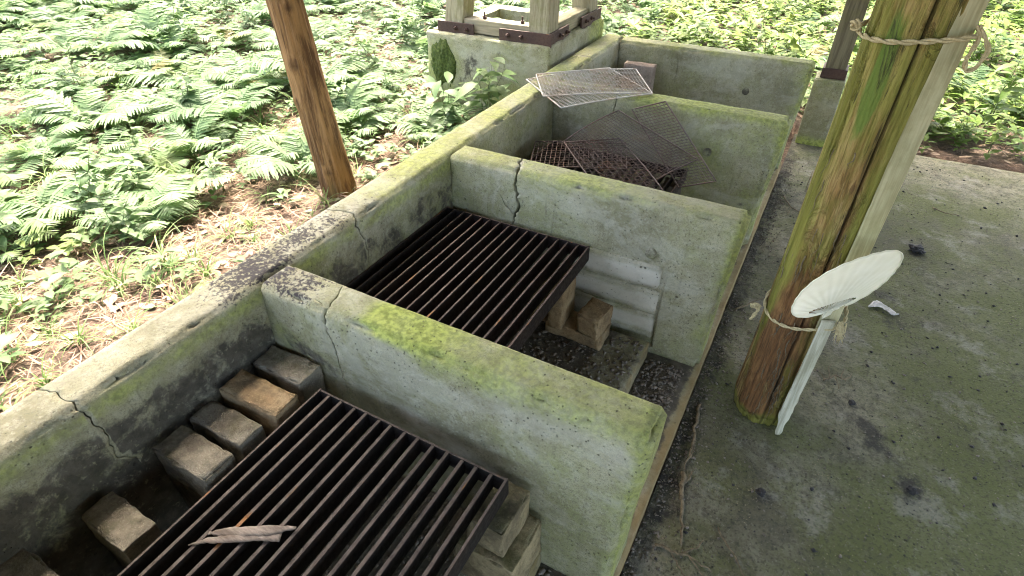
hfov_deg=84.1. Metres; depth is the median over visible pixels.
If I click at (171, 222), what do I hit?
grass tuft
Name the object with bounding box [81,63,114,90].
leafy plant
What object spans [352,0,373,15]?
leafy plant
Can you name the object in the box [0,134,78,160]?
fern
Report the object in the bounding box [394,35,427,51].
fern
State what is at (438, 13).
fern
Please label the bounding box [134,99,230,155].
fern
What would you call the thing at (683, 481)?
dry twig
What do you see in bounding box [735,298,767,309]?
dry twig
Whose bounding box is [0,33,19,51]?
fern
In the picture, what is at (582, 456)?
concrete hearth
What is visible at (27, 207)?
fern cover
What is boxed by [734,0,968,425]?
log post
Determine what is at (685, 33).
leafy plant
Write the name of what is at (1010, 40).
fern
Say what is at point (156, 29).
leafy plant
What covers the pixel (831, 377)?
dry twig
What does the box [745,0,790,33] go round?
leafy plant
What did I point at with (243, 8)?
leafy plant
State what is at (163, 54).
fern
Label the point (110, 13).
fern
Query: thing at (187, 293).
grass tuft
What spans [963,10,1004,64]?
leafy plant
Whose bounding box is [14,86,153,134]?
fern
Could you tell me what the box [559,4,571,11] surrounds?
fern
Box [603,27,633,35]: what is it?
fern
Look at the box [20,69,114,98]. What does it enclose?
fern
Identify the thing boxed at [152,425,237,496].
concrete block
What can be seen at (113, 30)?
fern
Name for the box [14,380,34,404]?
grass tuft
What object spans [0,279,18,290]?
fern
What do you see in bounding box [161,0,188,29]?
leafy plant
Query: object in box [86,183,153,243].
leafy plant
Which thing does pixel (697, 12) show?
leafy plant
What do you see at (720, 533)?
dry twig
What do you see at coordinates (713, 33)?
leafy plant
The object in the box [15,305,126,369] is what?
grass tuft
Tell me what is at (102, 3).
fern
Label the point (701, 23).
fern
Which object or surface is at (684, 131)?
wire net
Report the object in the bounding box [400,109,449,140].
fern
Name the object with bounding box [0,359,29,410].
grass tuft
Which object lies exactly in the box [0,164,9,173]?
fern
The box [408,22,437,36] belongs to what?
fern
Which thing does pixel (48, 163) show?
grass tuft
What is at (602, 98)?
wire net
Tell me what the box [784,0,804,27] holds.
leafy plant
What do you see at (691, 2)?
leafy plant
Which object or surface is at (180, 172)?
grass tuft
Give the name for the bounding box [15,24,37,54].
leafy plant
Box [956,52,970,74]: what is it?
leafy plant
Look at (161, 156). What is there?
fern
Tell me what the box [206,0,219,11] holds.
leafy plant
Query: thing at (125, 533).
concrete block
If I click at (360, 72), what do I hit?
fern
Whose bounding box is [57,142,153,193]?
fern
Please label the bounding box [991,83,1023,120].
leafy plant
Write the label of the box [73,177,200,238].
fern
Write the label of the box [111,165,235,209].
fern
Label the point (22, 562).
concrete block
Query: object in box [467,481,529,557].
fire brick
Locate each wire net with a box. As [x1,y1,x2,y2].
[526,67,652,107]
[531,141,627,169]
[536,68,652,96]
[560,110,697,185]
[564,138,663,190]
[631,101,716,187]
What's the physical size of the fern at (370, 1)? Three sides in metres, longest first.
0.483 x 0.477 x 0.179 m
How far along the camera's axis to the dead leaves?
2.55 m
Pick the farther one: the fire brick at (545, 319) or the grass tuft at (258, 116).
the grass tuft at (258, 116)
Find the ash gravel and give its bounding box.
[302,296,683,575]
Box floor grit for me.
[677,157,1023,575]
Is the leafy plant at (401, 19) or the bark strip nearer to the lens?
the bark strip
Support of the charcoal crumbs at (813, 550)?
on the shelter floor
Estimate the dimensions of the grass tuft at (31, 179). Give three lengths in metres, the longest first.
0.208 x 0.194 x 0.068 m
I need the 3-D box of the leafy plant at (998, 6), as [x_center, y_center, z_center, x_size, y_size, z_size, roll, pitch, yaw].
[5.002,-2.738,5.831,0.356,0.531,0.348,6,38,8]
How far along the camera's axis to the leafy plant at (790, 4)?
6.45 m
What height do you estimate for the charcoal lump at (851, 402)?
0.016 m
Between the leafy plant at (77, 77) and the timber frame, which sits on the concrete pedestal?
the timber frame
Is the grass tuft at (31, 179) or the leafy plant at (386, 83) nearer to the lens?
the grass tuft at (31, 179)
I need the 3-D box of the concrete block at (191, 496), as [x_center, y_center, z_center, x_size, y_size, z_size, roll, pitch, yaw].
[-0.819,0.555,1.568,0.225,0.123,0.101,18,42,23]
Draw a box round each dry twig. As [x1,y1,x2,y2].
[654,540,711,575]
[679,471,693,545]
[684,403,700,469]
[717,527,744,575]
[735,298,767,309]
[784,196,799,214]
[819,363,851,388]
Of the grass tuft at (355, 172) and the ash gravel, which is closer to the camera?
the ash gravel
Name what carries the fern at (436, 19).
on the ground at (946, 150)
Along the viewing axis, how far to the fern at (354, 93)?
3.58 m
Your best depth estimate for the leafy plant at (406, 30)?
4.77 m
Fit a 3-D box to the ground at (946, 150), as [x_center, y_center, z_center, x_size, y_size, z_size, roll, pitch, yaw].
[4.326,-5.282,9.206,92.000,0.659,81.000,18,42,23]
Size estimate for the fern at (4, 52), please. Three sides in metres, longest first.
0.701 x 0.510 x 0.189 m
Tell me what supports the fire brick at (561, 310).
on the fire brick at (568, 330)
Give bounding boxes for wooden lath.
[775,320,835,434]
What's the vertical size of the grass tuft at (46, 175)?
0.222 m
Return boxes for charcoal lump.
[755,487,765,496]
[848,400,855,404]
[906,485,918,495]
[908,244,925,253]
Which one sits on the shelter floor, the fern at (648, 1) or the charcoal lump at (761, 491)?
the charcoal lump at (761, 491)
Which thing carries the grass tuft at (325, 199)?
on the ground at (946, 150)
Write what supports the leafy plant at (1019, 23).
on the ground at (946, 150)
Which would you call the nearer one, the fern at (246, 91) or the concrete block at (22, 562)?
the concrete block at (22, 562)
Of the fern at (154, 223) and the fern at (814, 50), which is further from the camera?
the fern at (814, 50)
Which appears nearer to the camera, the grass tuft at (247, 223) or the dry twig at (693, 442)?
the dry twig at (693, 442)
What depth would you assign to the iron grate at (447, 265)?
2.08 m
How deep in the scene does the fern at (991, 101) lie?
4.54 m
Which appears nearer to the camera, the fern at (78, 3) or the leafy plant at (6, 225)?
the leafy plant at (6, 225)
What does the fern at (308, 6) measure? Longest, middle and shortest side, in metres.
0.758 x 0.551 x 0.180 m
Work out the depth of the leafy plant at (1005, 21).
5.37 m
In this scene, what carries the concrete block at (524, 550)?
on the concrete hearth
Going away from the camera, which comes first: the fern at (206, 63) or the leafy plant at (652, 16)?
the fern at (206, 63)
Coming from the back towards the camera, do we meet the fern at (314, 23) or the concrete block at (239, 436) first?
the fern at (314, 23)
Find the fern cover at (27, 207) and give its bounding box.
[0,0,641,328]
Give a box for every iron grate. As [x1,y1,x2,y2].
[117,388,508,575]
[346,206,589,350]
[532,142,687,193]
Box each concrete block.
[0,548,58,575]
[81,491,162,568]
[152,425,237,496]
[170,478,201,504]
[184,498,192,507]
[190,400,266,463]
[253,345,327,404]
[453,514,541,575]
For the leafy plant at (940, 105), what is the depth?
4.11 m
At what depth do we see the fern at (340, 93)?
3.86 m
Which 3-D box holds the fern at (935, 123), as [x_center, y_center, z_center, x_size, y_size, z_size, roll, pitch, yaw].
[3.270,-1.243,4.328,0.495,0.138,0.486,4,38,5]
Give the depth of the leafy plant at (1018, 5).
6.55 m
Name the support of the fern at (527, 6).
on the ground at (946, 150)
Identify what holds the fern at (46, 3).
on the ground at (946, 150)
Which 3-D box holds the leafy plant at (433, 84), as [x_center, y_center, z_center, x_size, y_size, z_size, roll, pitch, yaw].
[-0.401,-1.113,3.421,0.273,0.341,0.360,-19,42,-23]
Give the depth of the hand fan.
1.62 m
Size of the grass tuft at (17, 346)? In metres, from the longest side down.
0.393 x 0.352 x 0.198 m
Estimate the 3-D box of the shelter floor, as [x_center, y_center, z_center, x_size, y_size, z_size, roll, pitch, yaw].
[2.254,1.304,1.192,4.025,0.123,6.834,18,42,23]
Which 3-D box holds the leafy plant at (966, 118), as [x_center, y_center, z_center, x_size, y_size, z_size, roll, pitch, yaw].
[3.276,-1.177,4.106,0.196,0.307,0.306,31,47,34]
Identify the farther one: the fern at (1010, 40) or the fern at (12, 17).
the fern at (1010, 40)
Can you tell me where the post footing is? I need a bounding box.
[795,71,847,146]
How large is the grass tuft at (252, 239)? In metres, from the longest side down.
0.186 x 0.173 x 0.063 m
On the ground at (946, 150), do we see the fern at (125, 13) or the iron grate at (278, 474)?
the fern at (125, 13)
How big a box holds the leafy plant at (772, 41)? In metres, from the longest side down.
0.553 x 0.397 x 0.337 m
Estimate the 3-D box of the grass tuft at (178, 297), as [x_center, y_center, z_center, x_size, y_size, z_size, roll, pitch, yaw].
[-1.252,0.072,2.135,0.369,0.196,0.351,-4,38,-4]
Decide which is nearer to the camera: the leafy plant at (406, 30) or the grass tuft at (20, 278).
the grass tuft at (20, 278)
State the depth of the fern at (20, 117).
3.41 m
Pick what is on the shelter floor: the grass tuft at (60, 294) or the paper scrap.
the paper scrap
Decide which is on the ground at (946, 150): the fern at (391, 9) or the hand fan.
the fern at (391, 9)
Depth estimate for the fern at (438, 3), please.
5.73 m
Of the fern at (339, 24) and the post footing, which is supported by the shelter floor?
the post footing
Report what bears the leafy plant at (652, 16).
on the ground at (946, 150)
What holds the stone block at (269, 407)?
on the concrete block
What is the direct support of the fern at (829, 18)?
on the ground at (946, 150)
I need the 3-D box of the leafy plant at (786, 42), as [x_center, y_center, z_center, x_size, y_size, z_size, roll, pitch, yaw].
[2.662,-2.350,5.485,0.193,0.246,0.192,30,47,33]
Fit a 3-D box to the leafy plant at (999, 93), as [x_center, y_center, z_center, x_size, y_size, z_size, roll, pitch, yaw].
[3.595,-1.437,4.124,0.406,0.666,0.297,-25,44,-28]
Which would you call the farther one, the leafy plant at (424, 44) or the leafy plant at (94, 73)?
the leafy plant at (424, 44)
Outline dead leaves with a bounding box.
[0,0,1023,410]
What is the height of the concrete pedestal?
0.728 m
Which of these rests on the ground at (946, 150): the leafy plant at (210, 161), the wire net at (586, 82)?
the leafy plant at (210, 161)
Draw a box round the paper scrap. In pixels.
[868,300,898,314]
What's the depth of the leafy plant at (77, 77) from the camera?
3.66 m
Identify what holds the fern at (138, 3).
on the ground at (946, 150)
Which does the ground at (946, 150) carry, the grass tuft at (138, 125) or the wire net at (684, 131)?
the grass tuft at (138, 125)
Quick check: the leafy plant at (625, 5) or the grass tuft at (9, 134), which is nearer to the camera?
the grass tuft at (9, 134)
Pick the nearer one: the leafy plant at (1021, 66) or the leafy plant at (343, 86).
the leafy plant at (343, 86)
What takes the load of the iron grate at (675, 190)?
on the fire brick
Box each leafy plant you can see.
[0,189,21,251]
[11,69,40,92]
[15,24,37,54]
[36,33,93,95]
[62,143,108,215]
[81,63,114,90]
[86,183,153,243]
[109,153,153,194]
[119,113,153,160]
[149,15,168,49]
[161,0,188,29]
[169,61,199,102]
[172,10,204,61]
[175,23,196,43]
[176,0,194,15]
[195,136,237,191]
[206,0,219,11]
[217,0,236,16]
[230,52,257,86]
[233,2,258,28]
[321,65,353,107]
[338,17,384,75]
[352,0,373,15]
[372,58,404,96]
[387,2,416,45]
[397,7,424,42]
[407,0,435,36]
[418,26,430,54]
[422,71,468,118]
[453,57,518,111]
[474,0,484,9]
[598,0,619,33]
[602,23,613,36]
[611,0,632,12]
[640,0,671,24]
[671,14,708,45]
[678,0,696,13]
[683,7,701,25]
[695,12,732,45]
[715,0,731,17]
[732,10,759,51]
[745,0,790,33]
[751,8,792,54]
[757,0,779,23]
[769,0,783,17]
[773,11,816,57]
[777,0,804,40]
[781,0,800,15]
[783,30,797,52]
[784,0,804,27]
[799,0,814,13]
[809,52,855,86]
[813,0,836,18]
[825,27,837,61]
[853,1,874,51]
[933,83,960,119]
[944,58,974,98]
[944,106,983,145]
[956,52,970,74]
[962,63,1007,111]
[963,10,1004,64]
[968,21,1000,48]
[974,40,1023,136]
[976,9,1015,59]
[979,29,1019,72]
[980,0,1020,34]
[986,106,1016,152]
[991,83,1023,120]
[996,0,1015,10]
[1008,1,1023,18]
[1008,51,1023,86]
[1014,17,1023,28]
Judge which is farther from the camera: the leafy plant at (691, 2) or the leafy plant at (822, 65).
the leafy plant at (691, 2)
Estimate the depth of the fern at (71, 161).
3.00 m
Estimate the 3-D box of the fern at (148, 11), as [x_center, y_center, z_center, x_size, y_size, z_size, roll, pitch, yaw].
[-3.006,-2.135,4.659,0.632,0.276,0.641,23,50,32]
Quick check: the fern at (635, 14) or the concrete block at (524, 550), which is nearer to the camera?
the concrete block at (524, 550)
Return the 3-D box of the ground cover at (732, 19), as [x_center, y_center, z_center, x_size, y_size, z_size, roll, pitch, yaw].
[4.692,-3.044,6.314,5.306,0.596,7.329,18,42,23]
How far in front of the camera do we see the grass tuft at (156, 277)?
2.26 m
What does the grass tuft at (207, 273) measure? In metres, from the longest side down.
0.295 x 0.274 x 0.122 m
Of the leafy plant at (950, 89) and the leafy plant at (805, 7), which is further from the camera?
the leafy plant at (805, 7)
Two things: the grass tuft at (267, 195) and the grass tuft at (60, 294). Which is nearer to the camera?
the grass tuft at (60, 294)
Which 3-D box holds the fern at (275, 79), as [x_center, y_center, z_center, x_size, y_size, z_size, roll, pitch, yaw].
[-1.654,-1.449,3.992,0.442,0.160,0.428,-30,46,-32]
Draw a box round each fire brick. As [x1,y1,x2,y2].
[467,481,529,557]
[530,261,559,321]
[545,310,611,350]
[547,263,575,329]
[576,297,612,339]
[622,61,656,92]
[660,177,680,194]
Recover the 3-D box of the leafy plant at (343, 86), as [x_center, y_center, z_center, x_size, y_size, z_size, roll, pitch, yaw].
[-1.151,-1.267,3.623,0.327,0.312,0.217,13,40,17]
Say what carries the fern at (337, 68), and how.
on the ground at (946, 150)
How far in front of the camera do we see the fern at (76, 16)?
4.90 m
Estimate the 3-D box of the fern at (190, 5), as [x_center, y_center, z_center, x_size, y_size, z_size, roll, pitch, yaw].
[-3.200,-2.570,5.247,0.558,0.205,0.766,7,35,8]
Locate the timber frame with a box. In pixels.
[437,0,600,47]
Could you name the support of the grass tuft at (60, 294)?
on the ground at (946, 150)
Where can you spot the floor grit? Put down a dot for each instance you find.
(839, 556)
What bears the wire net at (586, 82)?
on the wire net at (602, 98)
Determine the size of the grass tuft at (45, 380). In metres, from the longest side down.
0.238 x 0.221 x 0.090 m
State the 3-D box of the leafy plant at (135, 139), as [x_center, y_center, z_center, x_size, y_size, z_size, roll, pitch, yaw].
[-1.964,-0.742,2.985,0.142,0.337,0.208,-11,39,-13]
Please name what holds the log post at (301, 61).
on the ground at (946, 150)
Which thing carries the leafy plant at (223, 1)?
on the ground at (946, 150)
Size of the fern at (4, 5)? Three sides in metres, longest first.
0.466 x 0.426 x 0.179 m
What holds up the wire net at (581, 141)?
on the iron grate at (675, 190)
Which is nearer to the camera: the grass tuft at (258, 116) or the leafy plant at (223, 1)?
the grass tuft at (258, 116)
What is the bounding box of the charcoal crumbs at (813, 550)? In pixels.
[654,163,1023,575]
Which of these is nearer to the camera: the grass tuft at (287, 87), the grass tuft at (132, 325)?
the grass tuft at (132, 325)
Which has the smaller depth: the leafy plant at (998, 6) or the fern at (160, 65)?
the fern at (160, 65)
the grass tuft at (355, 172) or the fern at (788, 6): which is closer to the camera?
the grass tuft at (355, 172)
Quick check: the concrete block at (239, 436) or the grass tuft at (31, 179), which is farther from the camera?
the grass tuft at (31, 179)
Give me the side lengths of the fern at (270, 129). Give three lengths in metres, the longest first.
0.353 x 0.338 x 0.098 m
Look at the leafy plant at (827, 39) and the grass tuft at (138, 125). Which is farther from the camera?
the leafy plant at (827, 39)
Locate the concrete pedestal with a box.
[426,5,603,111]
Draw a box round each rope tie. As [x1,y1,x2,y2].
[749,289,848,344]
[850,18,991,72]
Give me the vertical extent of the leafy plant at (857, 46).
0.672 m
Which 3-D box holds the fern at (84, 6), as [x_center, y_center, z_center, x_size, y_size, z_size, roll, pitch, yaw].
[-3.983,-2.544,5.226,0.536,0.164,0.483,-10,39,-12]
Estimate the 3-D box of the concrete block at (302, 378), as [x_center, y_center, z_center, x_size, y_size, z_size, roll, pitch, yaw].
[-0.675,0.275,1.730,0.197,0.129,0.092,17,41,21]
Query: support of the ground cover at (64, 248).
on the ground at (946, 150)
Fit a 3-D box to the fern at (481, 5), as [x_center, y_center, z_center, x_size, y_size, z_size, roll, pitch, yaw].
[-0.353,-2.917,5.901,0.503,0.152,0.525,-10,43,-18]
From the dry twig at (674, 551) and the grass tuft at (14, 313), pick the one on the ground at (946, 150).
the grass tuft at (14, 313)
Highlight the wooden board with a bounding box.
[816,0,989,327]
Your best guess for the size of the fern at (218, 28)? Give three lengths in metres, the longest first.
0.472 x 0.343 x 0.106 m
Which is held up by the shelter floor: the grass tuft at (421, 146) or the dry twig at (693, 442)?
the dry twig at (693, 442)
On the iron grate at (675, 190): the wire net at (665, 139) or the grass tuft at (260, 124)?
the wire net at (665, 139)
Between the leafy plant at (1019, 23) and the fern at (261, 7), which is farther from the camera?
the leafy plant at (1019, 23)
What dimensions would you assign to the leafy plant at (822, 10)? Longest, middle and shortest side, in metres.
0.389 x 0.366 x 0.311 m
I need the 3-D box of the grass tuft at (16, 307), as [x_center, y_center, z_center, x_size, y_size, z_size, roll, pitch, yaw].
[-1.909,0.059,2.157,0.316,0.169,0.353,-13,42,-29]
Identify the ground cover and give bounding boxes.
[0,0,718,370]
[618,0,1023,161]
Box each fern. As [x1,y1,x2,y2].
[0,0,22,10]
[0,2,67,26]
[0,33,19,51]
[0,50,18,58]
[0,103,52,127]
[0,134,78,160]
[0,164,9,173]
[0,169,104,233]
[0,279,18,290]
[1,0,65,13]
[13,20,98,55]
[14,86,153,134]
[18,7,95,29]
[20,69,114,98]
[23,0,44,6]
[44,0,108,19]
[49,137,149,172]
[54,0,108,6]
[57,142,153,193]
[65,20,130,53]
[67,0,137,8]
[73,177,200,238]
[94,56,174,84]
[95,7,133,18]
[107,16,207,54]
[107,87,214,112]
[108,0,162,5]
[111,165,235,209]
[112,0,174,41]
[112,141,189,189]
[114,6,171,25]
[118,52,231,86]
[132,48,185,68]
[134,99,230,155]
[135,0,202,17]
[139,81,238,123]
[160,14,177,24]
[164,79,283,121]
[199,28,258,47]
[200,23,238,32]
[204,49,284,85]
[218,48,259,65]
[229,0,268,28]
[236,113,345,180]
[240,0,320,19]
[240,67,289,93]
[246,54,370,83]
[251,126,302,149]
[253,28,278,49]
[297,72,388,125]
[308,16,340,46]
[321,20,356,28]
[323,68,372,84]
[328,83,373,102]
[359,0,385,2]
[367,0,421,21]
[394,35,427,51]
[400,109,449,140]
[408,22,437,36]
[419,7,445,14]
[421,0,445,12]
[425,10,478,22]
[474,0,489,11]
[482,0,527,5]
[495,2,529,8]
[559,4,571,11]
[602,10,646,25]
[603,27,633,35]
[621,0,669,15]
[638,0,669,3]
[668,21,714,37]
[678,0,723,10]
[770,1,800,11]
[774,38,828,69]
[785,10,840,30]
[927,109,985,133]
[949,61,1014,100]
[973,95,1023,113]
[995,34,1023,58]
[996,9,1023,21]
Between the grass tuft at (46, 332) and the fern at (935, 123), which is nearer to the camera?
the grass tuft at (46, 332)
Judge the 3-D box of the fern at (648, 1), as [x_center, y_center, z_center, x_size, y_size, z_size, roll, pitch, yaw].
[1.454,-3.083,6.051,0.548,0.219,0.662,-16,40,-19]
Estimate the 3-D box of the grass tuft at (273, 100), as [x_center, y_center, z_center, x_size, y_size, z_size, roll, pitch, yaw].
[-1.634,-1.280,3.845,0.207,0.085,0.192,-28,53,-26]
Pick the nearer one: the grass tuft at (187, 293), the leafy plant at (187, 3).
the grass tuft at (187, 293)
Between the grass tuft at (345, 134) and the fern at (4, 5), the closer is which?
the grass tuft at (345, 134)
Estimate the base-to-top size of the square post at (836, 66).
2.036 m
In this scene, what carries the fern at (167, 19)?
on the ground at (946, 150)
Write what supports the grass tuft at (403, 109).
on the ground at (946, 150)
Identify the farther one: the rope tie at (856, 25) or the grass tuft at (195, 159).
the grass tuft at (195, 159)
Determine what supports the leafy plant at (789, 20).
on the ground at (946, 150)
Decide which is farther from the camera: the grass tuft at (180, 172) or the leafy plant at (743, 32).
the leafy plant at (743, 32)
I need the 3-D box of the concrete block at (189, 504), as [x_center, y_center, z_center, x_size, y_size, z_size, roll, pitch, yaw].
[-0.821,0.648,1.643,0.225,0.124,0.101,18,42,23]
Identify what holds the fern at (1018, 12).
on the ground at (946, 150)
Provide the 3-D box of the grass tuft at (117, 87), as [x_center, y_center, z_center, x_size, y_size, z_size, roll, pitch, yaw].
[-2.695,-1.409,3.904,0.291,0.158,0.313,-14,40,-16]
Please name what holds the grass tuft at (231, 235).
on the ground at (946, 150)
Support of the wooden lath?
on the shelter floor
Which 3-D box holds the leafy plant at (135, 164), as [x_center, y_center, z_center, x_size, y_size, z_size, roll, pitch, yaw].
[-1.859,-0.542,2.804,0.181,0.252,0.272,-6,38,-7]
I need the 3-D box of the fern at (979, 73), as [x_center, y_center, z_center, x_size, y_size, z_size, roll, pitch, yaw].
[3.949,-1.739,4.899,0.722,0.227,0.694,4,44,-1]
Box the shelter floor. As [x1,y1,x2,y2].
[621,134,1023,575]
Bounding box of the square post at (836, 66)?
[820,0,869,80]
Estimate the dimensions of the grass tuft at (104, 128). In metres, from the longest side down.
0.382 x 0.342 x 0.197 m
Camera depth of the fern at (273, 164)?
3.01 m
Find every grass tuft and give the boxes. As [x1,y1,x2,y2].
[0,108,39,140]
[0,284,50,326]
[0,295,28,324]
[0,300,67,387]
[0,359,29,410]
[2,258,40,301]
[14,310,71,346]
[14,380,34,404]
[15,142,86,180]
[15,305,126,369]
[15,348,63,395]
[17,146,77,191]
[23,168,42,187]
[33,274,96,321]
[55,226,157,302]
[64,246,156,301]
[83,117,145,137]
[98,299,153,345]
[103,68,136,93]
[105,107,166,143]
[116,218,205,288]
[118,270,216,321]
[124,254,202,304]
[130,243,194,277]
[143,193,208,243]
[148,159,219,194]
[167,272,212,298]
[169,236,222,275]
[173,245,239,286]
[177,150,219,168]
[196,205,261,249]
[221,206,276,236]
[230,104,293,136]
[234,184,290,207]
[239,220,266,245]
[245,101,288,123]
[261,91,283,103]
[261,209,319,246]
[268,72,291,96]
[288,171,305,185]
[288,174,338,208]
[300,202,322,221]
[339,115,358,145]
[350,155,364,181]
[377,96,427,121]
[387,120,440,151]
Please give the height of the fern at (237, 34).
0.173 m
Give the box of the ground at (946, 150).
[0,0,1023,575]
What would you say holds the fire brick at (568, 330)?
on the ash gravel
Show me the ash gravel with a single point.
(542, 571)
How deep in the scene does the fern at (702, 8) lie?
5.97 m
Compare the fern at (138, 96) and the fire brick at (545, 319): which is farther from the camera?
the fern at (138, 96)
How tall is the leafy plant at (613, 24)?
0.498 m
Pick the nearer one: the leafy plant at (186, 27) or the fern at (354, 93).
the fern at (354, 93)
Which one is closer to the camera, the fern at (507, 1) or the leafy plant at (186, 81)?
the leafy plant at (186, 81)
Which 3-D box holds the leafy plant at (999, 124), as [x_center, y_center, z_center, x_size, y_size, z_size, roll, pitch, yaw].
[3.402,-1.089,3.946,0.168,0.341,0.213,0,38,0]
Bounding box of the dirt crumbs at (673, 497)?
[623,156,813,575]
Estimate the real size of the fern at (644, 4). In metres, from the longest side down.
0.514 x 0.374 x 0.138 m
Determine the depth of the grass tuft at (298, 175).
3.04 m
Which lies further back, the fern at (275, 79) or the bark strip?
the fern at (275, 79)
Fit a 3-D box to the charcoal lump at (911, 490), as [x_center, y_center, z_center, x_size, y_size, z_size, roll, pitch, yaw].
[1.338,0.676,1.897,0.038,0.026,0.033,18,42,23]
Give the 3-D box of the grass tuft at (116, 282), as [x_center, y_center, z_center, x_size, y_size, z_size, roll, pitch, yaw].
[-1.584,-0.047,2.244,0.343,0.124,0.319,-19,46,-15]
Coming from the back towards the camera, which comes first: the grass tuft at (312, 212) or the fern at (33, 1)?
the fern at (33, 1)
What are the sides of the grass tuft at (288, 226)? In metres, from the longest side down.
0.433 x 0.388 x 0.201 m
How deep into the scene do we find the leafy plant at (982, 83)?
4.46 m
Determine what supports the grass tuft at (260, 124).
on the ground at (946, 150)
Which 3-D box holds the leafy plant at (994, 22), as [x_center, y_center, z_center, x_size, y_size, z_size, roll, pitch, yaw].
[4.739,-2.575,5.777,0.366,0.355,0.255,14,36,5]
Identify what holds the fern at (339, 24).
on the ground at (946, 150)
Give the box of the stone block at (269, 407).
[219,369,300,435]
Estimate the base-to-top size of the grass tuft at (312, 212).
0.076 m
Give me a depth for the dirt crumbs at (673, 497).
2.25 m
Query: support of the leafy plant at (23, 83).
on the ground at (946, 150)
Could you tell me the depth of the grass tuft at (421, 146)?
3.29 m
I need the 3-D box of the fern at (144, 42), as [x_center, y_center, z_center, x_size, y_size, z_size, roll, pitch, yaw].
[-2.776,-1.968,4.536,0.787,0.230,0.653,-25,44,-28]
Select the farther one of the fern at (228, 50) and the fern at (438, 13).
the fern at (438, 13)
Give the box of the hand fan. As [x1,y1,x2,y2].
[791,250,903,320]
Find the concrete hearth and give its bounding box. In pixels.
[0,34,815,575]
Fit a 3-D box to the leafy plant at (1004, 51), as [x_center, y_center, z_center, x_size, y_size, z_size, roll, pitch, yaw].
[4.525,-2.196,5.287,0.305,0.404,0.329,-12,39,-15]
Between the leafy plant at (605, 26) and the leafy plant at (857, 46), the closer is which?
the leafy plant at (605, 26)
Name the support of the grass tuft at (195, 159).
on the ground at (946, 150)
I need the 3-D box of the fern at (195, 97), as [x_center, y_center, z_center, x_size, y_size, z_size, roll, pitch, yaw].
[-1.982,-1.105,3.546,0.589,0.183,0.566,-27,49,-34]
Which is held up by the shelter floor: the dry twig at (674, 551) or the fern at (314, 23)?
the dry twig at (674, 551)
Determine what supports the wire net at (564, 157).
on the iron grate at (675, 190)
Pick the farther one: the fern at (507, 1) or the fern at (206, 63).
the fern at (507, 1)
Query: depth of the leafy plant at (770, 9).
5.92 m
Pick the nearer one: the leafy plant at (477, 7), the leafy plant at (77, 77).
the leafy plant at (77, 77)
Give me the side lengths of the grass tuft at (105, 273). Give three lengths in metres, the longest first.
0.440 x 0.394 x 0.204 m
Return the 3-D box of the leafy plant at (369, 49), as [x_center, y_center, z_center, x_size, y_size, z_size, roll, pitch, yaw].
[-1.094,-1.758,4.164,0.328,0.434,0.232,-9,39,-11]
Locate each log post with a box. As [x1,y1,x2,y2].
[265,0,356,198]
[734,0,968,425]
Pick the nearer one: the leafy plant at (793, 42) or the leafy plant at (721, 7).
the leafy plant at (793, 42)
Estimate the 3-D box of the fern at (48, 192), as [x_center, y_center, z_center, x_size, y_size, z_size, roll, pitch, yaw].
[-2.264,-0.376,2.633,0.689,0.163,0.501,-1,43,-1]
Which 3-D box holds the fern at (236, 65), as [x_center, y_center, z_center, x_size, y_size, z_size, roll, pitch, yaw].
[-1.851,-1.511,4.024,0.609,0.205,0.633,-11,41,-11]
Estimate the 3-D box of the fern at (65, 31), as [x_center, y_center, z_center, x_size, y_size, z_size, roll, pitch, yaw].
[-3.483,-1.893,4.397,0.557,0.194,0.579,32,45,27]
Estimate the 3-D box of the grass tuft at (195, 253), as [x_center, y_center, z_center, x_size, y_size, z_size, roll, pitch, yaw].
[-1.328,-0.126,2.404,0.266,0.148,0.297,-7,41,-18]
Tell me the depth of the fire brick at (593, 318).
2.19 m
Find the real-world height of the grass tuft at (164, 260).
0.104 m
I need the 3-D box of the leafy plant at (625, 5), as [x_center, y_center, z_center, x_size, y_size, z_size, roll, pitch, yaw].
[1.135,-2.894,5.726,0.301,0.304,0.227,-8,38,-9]
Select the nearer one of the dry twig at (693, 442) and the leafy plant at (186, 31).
the dry twig at (693, 442)
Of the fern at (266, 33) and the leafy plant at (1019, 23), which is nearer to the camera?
the fern at (266, 33)
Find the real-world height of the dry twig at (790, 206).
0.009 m
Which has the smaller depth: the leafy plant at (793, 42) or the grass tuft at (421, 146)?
the grass tuft at (421, 146)
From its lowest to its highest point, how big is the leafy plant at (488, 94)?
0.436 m
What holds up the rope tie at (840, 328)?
attached to the log post at (884, 85)
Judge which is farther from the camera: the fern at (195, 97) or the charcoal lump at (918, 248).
the fern at (195, 97)
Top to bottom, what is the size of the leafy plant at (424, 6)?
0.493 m
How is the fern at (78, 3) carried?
on the ground at (946, 150)
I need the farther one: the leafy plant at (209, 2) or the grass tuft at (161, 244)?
the leafy plant at (209, 2)
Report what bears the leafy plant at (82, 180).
on the ground at (946, 150)
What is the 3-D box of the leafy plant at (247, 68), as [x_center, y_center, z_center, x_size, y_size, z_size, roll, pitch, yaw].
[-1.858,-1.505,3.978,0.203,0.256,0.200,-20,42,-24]
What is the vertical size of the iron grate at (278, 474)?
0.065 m
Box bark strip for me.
[188,525,296,545]
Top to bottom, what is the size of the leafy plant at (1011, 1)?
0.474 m
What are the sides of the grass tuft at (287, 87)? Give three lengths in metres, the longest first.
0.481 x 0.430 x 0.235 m
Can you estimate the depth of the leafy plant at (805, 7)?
6.44 m
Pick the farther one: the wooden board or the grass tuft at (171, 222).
the grass tuft at (171, 222)
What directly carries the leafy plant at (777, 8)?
on the ground at (946, 150)

